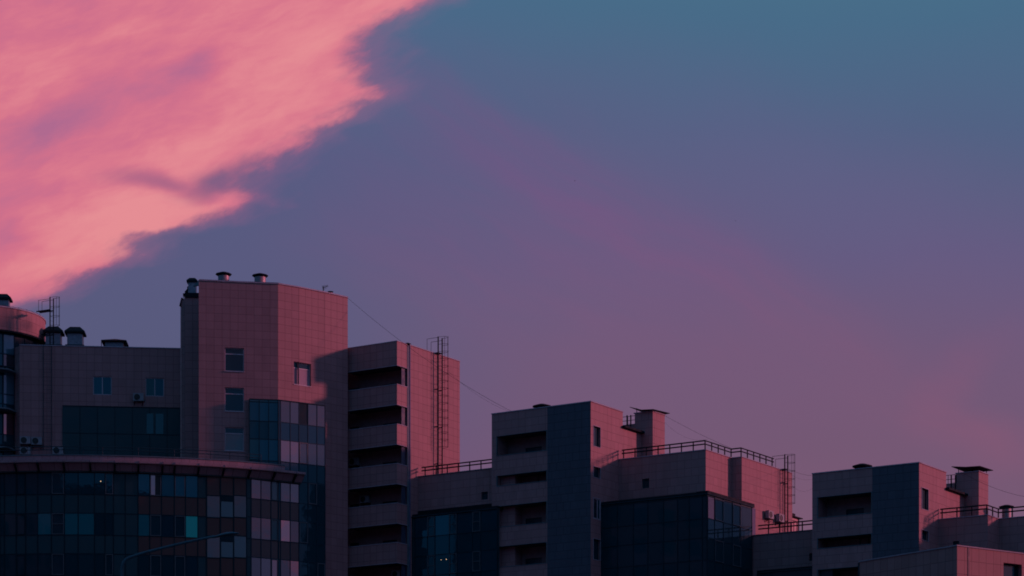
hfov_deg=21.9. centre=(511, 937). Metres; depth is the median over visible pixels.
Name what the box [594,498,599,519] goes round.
window
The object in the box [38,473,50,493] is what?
window
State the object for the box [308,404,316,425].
window
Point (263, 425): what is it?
window
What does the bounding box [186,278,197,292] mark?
roof vent
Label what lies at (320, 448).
window
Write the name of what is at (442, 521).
window
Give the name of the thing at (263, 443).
window
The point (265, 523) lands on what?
window
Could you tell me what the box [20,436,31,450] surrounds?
air conditioner
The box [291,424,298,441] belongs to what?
window
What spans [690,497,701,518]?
window
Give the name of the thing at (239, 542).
window
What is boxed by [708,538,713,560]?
window
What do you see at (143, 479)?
window
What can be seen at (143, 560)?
window
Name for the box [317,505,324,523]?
window
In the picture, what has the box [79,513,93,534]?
window
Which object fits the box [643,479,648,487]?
window
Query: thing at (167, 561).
window
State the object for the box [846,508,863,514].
window
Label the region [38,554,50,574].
window
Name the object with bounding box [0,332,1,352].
window
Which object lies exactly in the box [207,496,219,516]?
window
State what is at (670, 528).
window
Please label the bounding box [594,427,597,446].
window
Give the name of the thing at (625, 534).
window
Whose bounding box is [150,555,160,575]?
window
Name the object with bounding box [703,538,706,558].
window
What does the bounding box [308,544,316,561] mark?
window
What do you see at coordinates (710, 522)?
window
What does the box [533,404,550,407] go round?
round vent
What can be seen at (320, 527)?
window
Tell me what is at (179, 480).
window
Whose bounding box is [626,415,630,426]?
caged ladder
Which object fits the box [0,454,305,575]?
curved facade building
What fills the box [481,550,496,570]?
window
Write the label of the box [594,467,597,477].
window
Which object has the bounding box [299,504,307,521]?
window
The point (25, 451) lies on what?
air conditioner
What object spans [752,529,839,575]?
wing
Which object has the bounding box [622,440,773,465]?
terrace railing
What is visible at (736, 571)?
window
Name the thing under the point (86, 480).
window
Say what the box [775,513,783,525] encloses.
air conditioner
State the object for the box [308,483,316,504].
window
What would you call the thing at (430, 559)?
window
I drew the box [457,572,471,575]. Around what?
window
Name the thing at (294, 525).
window
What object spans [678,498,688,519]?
window
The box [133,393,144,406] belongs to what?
air conditioner
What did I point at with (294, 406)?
window
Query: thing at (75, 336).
chimney
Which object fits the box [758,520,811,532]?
terrace railing
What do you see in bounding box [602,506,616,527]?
window
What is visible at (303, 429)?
window
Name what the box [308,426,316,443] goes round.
window
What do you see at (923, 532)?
window
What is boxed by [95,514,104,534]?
window
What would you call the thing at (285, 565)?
window
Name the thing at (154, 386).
window
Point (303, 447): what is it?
window
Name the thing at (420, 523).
window
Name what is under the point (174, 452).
curved railing
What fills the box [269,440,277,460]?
window
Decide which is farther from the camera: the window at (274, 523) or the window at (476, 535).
the window at (476, 535)
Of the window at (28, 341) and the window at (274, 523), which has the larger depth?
the window at (28, 341)
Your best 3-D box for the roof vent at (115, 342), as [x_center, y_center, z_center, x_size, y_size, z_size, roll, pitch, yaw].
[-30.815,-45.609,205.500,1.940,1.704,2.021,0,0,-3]
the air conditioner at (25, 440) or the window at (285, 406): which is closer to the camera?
the window at (285, 406)
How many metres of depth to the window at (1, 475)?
195.29 m
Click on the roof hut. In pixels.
(794, 519)
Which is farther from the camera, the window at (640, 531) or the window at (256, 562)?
the window at (256, 562)
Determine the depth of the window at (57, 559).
194.84 m
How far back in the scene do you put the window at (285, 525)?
199.36 m
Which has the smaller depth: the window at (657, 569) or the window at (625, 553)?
the window at (657, 569)
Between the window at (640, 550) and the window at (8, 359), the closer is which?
the window at (640, 550)
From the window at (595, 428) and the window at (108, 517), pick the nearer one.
the window at (108, 517)
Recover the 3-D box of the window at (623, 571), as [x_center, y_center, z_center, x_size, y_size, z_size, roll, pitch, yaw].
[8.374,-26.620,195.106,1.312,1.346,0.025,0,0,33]
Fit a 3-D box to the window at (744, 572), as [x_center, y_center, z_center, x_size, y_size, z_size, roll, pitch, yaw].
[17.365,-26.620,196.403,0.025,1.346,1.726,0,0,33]
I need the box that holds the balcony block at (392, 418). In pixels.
[348,340,459,575]
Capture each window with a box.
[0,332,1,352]
[0,372,1,392]
[0,412,1,433]
[0,474,3,494]
[0,514,3,534]
[0,555,3,575]
[4,333,13,354]
[4,354,13,366]
[4,373,13,394]
[4,395,13,404]
[4,405,13,409]
[4,413,13,434]
[4,435,13,445]
[4,451,13,454]
[5,474,15,494]
[5,514,15,534]
[5,554,15,575]
[15,335,24,346]
[16,473,24,493]
[16,514,24,534]
[16,554,24,574]
[26,338,34,344]
[26,473,36,493]
[26,514,36,534]
[26,554,36,574]
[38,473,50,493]
[38,513,50,534]
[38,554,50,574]
[52,473,63,493]
[52,513,63,533]
[52,554,63,574]
[65,473,77,493]
[65,513,77,533]
[65,554,77,574]
[79,473,93,493]
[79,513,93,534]
[79,554,93,574]
[93,376,111,394]
[95,473,104,493]
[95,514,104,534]
[95,554,104,574]
[105,473,112,493]
[105,514,112,534]
[105,554,112,574]
[138,474,148,494]
[138,515,148,535]
[138,555,148,575]
[146,378,163,395]
[147,414,152,433]
[150,474,160,495]
[150,515,160,535]
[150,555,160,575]
[156,414,162,433]
[162,475,173,495]
[162,515,173,536]
[162,556,173,575]
[175,475,184,496]
[175,516,184,536]
[175,556,184,575]
[186,476,196,496]
[186,516,196,536]
[186,556,196,575]
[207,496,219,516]
[207,537,219,557]
[221,496,232,516]
[221,536,232,557]
[224,348,243,371]
[224,387,243,411]
[224,427,244,451]
[234,496,245,516]
[234,536,245,557]
[250,402,258,420]
[250,421,258,438]
[250,439,258,459]
[252,479,260,498]
[252,517,260,538]
[252,557,260,575]
[260,402,267,420]
[260,421,267,438]
[260,439,267,459]
[261,480,270,499]
[261,518,270,539]
[261,558,270,575]
[269,403,277,420]
[269,422,277,438]
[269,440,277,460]
[271,481,277,500]
[271,519,277,540]
[271,559,277,575]
[281,401,289,422]
[281,422,289,440]
[281,440,289,461]
[281,482,289,501]
[281,520,289,541]
[281,560,289,575]
[291,402,298,423]
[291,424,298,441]
[291,442,298,462]
[291,483,298,502]
[291,521,298,541]
[291,561,298,575]
[293,362,310,386]
[299,425,307,442]
[299,442,307,463]
[299,464,307,481]
[299,483,307,503]
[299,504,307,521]
[299,522,307,542]
[299,543,307,561]
[299,562,307,575]
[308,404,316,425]
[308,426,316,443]
[308,444,316,464]
[308,465,316,482]
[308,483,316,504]
[308,505,316,522]
[308,523,316,543]
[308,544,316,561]
[308,562,316,575]
[317,405,324,426]
[317,427,324,444]
[317,445,324,465]
[317,466,324,483]
[317,484,324,504]
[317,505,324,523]
[317,524,324,544]
[317,545,324,562]
[317,563,324,575]
[383,540,396,542]
[415,517,426,537]
[415,537,426,556]
[415,556,426,575]
[427,516,434,535]
[427,555,434,575]
[428,536,434,554]
[435,515,448,535]
[435,535,448,554]
[435,554,448,574]
[449,514,456,533]
[449,553,456,573]
[450,534,456,552]
[457,512,471,532]
[457,533,471,552]
[457,552,471,572]
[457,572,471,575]
[472,511,479,531]
[472,551,479,571]
[473,532,479,550]
[481,510,496,530]
[481,530,496,549]
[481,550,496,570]
[481,570,496,575]
[482,492,487,499]
[526,446,541,451]
[526,517,541,523]
[526,558,541,564]
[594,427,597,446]
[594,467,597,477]
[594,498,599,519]
[594,539,597,559]
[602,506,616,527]
[602,527,616,546]
[602,546,616,567]
[602,568,616,575]
[618,504,632,525]
[618,526,632,544]
[618,545,632,566]
[618,567,632,575]
[634,503,646,524]
[634,524,646,543]
[634,543,646,565]
[634,565,646,575]
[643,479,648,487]
[648,501,662,522]
[648,523,662,542]
[648,542,662,563]
[648,564,662,575]
[664,499,676,521]
[664,521,676,540]
[664,541,676,562]
[664,563,676,575]
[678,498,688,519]
[678,520,688,539]
[678,540,688,561]
[678,562,688,575]
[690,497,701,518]
[690,519,701,538]
[690,538,701,560]
[690,560,701,575]
[703,496,706,517]
[703,519,706,536]
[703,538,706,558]
[703,560,706,575]
[708,497,713,518]
[708,519,713,538]
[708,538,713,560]
[708,560,713,575]
[715,498,723,521]
[715,521,722,540]
[715,540,723,562]
[715,562,722,575]
[724,501,731,523]
[724,523,731,542]
[724,542,731,564]
[724,564,731,575]
[733,504,740,526]
[733,526,739,544]
[733,544,740,566]
[733,566,739,575]
[741,506,751,529]
[741,528,751,548]
[741,547,751,569]
[741,568,751,575]
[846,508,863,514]
[922,489,925,509]
[922,531,925,540]
[1003,563,1017,575]
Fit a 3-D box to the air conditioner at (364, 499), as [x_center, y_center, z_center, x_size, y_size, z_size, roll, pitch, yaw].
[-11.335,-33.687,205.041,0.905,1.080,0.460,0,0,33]
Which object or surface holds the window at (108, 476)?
in the curved facade building at (66, 515)
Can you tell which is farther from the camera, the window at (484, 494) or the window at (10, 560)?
the window at (484, 494)
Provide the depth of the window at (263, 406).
198.88 m
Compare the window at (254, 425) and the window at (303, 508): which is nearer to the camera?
the window at (254, 425)
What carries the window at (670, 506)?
in the terrace wing at (695, 513)
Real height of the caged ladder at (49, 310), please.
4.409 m
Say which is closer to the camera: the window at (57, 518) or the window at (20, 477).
the window at (57, 518)
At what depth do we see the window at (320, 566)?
201.02 m
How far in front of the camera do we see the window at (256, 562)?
198.05 m
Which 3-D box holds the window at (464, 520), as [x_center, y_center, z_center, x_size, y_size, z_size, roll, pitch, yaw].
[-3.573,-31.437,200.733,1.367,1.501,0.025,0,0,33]
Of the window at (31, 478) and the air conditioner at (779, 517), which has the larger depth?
the air conditioner at (779, 517)
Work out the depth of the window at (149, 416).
203.22 m
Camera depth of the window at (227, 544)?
196.99 m
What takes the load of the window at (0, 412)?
in the round tower at (18, 326)
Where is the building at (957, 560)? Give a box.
[858,545,1023,575]
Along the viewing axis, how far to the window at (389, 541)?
204.22 m
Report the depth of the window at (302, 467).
200.29 m
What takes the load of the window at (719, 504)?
in the terrace wing at (695, 513)
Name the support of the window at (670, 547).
in the terrace wing at (695, 513)
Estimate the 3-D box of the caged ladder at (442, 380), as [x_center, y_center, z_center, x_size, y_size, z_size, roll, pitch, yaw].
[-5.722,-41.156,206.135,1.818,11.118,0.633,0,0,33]
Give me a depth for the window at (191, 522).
196.27 m
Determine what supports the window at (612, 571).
in the terrace wing at (695, 513)
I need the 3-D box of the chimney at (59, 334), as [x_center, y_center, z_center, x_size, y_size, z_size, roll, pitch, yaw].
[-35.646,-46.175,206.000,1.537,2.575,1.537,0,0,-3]
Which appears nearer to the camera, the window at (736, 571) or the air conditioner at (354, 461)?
the window at (736, 571)
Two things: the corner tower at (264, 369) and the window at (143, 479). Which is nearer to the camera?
the window at (143, 479)
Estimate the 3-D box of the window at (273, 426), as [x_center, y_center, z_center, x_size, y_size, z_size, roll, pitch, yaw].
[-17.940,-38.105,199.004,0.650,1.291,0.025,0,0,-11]
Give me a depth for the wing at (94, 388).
202.91 m
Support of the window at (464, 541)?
in the wing at (455, 521)
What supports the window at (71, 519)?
in the curved facade building at (66, 515)
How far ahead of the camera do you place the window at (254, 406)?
198.73 m
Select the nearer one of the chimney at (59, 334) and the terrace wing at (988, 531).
the terrace wing at (988, 531)
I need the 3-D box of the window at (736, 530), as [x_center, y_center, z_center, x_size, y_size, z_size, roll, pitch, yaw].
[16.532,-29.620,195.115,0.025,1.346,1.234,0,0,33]
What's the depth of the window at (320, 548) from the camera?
201.05 m
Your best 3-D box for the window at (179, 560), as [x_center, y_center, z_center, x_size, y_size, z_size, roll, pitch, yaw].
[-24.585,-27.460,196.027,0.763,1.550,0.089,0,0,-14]
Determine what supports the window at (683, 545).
in the terrace wing at (695, 513)
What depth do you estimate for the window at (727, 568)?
193.94 m
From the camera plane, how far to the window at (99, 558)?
194.98 m
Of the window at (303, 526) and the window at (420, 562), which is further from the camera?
the window at (420, 562)
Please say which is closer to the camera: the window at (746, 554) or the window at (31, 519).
the window at (31, 519)
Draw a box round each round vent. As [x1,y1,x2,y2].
[216,271,231,280]
[252,273,267,281]
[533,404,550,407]
[852,463,871,467]
[999,505,1013,517]
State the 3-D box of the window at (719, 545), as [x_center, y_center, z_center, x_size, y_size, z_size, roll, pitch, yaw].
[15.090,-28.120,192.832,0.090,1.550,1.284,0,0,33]
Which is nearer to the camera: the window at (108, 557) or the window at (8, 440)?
the window at (108, 557)
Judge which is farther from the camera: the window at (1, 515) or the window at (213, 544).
the window at (213, 544)
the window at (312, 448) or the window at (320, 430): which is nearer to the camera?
the window at (312, 448)
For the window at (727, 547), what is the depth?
194.01 m
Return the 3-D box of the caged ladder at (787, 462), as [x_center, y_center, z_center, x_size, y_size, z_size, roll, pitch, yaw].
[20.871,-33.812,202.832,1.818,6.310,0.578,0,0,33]
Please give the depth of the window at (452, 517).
201.27 m
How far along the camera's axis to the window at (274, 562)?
198.88 m
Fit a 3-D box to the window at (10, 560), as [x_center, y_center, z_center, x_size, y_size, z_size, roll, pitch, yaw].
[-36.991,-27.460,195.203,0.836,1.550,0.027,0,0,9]
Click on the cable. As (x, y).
(424, 358)
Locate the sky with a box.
[0,0,1023,530]
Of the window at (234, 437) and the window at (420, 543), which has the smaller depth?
the window at (234, 437)
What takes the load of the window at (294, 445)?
in the corner tower at (264, 369)
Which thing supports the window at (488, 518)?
in the wing at (455, 521)
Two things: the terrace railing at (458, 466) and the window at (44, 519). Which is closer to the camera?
the window at (44, 519)
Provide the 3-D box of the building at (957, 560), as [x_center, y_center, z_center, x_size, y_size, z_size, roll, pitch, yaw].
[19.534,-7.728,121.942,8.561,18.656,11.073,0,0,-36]
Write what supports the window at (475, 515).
in the wing at (455, 521)
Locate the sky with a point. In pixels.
(795, 228)
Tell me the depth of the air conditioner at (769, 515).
200.27 m
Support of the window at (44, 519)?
in the curved facade building at (66, 515)
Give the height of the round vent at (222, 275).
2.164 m
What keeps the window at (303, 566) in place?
in the corner tower at (264, 369)
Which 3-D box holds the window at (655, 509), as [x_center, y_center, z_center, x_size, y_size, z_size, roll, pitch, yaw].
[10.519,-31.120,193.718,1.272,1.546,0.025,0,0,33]
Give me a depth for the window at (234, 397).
198.97 m
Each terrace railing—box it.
[421,459,491,474]
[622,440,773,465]
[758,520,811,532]
[940,504,1023,517]
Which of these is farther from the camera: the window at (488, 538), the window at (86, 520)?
the window at (488, 538)
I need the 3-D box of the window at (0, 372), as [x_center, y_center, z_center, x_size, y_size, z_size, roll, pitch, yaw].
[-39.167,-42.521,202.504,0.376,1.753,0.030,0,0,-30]
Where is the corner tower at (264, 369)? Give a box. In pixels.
[179,279,347,575]
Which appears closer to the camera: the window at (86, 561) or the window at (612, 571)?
the window at (86, 561)
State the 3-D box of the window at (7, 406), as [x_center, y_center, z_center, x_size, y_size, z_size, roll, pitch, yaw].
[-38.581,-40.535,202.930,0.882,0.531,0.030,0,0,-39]
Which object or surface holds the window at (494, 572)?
in the wing at (455, 521)
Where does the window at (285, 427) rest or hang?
in the corner tower at (264, 369)
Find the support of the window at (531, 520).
in the stepped block at (562, 460)
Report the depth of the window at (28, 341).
204.74 m
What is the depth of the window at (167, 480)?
195.84 m
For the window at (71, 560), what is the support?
in the curved facade building at (66, 515)
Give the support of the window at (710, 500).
in the terrace wing at (695, 513)
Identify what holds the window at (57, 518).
in the curved facade building at (66, 515)
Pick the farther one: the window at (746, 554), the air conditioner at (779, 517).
the air conditioner at (779, 517)
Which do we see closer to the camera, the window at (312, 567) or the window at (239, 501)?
the window at (239, 501)
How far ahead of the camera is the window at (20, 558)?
195.08 m
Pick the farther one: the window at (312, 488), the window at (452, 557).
the window at (452, 557)
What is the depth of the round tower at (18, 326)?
202.93 m
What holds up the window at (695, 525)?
in the terrace wing at (695, 513)
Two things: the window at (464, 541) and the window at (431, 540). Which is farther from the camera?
the window at (431, 540)
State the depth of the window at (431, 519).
202.40 m
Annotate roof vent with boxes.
[0,294,12,306]
[101,339,128,346]
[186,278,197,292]
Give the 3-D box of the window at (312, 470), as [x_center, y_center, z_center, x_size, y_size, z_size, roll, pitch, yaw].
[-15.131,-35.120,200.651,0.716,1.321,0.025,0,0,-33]
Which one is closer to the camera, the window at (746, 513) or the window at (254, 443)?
the window at (746, 513)
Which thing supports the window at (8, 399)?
in the round tower at (18, 326)
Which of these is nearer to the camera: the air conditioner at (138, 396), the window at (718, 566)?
the window at (718, 566)
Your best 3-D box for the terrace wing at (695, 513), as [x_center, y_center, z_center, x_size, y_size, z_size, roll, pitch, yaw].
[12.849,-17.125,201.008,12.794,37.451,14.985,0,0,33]
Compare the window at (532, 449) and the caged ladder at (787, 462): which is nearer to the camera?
the window at (532, 449)
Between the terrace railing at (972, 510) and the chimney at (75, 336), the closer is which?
the terrace railing at (972, 510)
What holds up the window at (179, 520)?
in the curved facade building at (66, 515)
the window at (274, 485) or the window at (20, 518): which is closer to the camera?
the window at (20, 518)
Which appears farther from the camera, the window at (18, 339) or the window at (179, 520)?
the window at (18, 339)
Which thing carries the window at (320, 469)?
in the corner tower at (264, 369)
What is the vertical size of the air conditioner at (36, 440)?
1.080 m
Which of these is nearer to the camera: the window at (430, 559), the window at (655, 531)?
the window at (655, 531)
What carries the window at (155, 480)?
in the curved facade building at (66, 515)
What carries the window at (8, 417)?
in the round tower at (18, 326)
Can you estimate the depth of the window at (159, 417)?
203.29 m
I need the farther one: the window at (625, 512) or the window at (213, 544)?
the window at (213, 544)
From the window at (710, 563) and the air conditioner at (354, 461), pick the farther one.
the air conditioner at (354, 461)
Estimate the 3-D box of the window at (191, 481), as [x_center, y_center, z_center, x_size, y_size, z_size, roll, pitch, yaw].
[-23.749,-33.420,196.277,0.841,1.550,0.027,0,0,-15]
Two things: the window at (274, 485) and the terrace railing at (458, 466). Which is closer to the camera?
the window at (274, 485)
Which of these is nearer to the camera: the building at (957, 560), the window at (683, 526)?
the building at (957, 560)
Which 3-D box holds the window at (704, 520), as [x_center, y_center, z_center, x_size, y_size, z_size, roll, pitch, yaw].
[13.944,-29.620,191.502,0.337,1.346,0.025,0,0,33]
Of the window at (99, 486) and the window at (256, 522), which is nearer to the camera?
the window at (99, 486)
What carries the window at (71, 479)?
in the curved facade building at (66, 515)
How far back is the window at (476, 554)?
200.14 m
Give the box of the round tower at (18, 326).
[0,305,45,454]
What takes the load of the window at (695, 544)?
in the terrace wing at (695, 513)
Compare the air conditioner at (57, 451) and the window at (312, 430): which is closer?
the window at (312, 430)
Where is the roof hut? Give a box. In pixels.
[792,513,802,530]
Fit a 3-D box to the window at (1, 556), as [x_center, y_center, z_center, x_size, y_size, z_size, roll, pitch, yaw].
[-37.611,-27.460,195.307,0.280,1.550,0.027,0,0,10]
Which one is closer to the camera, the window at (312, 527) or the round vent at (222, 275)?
the window at (312, 527)
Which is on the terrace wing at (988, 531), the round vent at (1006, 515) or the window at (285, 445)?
the round vent at (1006, 515)
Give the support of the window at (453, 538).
in the wing at (455, 521)
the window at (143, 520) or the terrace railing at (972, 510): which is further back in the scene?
the window at (143, 520)
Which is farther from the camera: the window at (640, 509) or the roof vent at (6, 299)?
the roof vent at (6, 299)
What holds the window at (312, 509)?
in the corner tower at (264, 369)
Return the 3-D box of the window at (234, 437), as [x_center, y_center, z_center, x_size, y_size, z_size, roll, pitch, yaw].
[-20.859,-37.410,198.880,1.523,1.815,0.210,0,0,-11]
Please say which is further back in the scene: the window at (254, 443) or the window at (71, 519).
the window at (254, 443)
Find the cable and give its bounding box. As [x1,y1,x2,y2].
[348,298,511,411]
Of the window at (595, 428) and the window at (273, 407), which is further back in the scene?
the window at (273, 407)
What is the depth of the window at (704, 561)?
191.47 m
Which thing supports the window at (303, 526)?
in the corner tower at (264, 369)
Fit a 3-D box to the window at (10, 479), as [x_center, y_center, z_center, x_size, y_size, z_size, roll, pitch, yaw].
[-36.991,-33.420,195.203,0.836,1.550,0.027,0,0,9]
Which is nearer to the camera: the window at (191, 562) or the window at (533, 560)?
the window at (191, 562)
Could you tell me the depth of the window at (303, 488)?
200.24 m
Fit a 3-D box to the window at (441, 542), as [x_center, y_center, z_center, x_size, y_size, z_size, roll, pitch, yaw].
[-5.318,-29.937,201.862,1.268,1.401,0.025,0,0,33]
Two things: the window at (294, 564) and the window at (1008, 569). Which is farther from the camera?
the window at (294, 564)
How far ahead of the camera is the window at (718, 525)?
192.76 m
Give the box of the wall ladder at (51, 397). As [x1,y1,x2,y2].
[43,345,51,449]
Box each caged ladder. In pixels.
[36,297,59,344]
[429,336,448,473]
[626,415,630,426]
[772,454,794,531]
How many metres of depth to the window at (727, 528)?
194.01 m
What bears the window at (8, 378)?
in the round tower at (18, 326)
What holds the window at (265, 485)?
in the curved facade building at (66, 515)
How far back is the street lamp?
61.97 m
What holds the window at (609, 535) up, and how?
in the terrace wing at (695, 513)
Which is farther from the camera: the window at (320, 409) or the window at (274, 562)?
the window at (320, 409)
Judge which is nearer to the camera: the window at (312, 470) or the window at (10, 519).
the window at (10, 519)
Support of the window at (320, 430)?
in the corner tower at (264, 369)
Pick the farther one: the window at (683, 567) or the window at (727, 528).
the window at (727, 528)
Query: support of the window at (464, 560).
in the wing at (455, 521)
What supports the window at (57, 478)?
in the curved facade building at (66, 515)
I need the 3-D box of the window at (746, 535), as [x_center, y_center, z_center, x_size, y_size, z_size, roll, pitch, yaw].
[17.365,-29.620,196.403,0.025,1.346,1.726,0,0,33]
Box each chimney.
[43,326,64,344]
[64,327,86,345]
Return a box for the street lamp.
[120,532,239,575]
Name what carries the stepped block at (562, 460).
on the ground
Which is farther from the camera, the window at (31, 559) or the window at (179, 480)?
the window at (179, 480)
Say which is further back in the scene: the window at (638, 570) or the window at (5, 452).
the window at (5, 452)
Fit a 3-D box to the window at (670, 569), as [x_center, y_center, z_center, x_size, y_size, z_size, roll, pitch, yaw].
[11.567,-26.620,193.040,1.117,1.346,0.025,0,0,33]
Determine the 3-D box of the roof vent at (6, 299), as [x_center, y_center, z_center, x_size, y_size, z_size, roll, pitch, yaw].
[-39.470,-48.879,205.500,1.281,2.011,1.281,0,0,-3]
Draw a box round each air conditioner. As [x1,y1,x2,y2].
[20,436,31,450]
[20,447,31,454]
[31,437,42,445]
[52,447,63,453]
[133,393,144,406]
[348,457,360,467]
[360,495,371,505]
[765,510,773,525]
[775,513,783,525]
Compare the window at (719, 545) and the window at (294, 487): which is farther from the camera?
the window at (294, 487)
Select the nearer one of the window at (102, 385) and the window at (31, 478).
the window at (31, 478)
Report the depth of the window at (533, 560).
199.56 m
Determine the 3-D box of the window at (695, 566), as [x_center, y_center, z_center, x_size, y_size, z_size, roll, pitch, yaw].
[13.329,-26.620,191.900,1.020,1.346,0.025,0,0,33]
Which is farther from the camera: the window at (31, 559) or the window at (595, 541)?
the window at (595, 541)
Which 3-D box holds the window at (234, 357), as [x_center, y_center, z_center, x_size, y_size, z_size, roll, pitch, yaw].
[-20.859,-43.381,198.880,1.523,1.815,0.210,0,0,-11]
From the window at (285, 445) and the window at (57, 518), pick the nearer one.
the window at (57, 518)
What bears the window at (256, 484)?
in the curved facade building at (66, 515)
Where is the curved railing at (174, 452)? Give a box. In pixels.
[0,446,260,460]
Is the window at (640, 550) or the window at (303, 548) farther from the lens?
the window at (303, 548)
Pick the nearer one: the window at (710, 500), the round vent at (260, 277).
the window at (710, 500)
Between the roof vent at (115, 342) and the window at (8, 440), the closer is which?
the window at (8, 440)
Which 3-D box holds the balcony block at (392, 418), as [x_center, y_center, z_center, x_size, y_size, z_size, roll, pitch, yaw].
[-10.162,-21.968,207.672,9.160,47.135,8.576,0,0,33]
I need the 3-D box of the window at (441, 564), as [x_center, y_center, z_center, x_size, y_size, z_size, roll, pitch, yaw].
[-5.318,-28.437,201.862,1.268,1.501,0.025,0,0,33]
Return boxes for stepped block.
[491,401,669,575]
[812,462,992,575]
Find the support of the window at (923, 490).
in the stepped block at (861, 514)
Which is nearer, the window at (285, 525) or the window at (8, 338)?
the window at (285, 525)
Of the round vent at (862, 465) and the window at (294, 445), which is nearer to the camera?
the round vent at (862, 465)
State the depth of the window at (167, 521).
195.84 m
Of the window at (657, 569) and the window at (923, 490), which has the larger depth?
the window at (657, 569)
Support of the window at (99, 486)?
in the curved facade building at (66, 515)
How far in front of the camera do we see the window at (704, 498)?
191.44 m
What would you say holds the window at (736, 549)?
in the terrace wing at (695, 513)
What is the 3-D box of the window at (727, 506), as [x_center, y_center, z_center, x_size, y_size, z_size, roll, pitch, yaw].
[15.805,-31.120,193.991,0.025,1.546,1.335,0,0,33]
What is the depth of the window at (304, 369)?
200.93 m
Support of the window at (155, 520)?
in the curved facade building at (66, 515)
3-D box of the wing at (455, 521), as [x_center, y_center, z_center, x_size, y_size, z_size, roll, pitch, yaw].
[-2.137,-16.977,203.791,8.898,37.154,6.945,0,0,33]
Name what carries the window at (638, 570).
in the terrace wing at (695, 513)
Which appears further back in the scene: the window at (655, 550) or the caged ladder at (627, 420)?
the caged ladder at (627, 420)
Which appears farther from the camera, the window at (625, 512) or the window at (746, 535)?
the window at (746, 535)
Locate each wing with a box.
[15,344,179,456]
[411,468,521,575]
[601,449,792,575]
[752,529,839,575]
[938,514,1023,552]
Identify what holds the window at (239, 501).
in the curved facade building at (66, 515)
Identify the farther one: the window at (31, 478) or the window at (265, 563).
the window at (265, 563)
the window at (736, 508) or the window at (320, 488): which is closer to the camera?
the window at (736, 508)
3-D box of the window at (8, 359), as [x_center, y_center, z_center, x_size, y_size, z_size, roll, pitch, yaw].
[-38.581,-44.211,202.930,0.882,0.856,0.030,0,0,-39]
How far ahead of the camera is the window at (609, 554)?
195.84 m
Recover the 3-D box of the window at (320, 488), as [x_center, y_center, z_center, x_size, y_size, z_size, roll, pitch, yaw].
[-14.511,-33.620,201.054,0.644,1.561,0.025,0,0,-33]
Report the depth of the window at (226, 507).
196.99 m
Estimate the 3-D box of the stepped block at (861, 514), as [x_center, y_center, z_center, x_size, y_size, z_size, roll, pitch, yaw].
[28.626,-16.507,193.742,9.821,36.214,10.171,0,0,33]

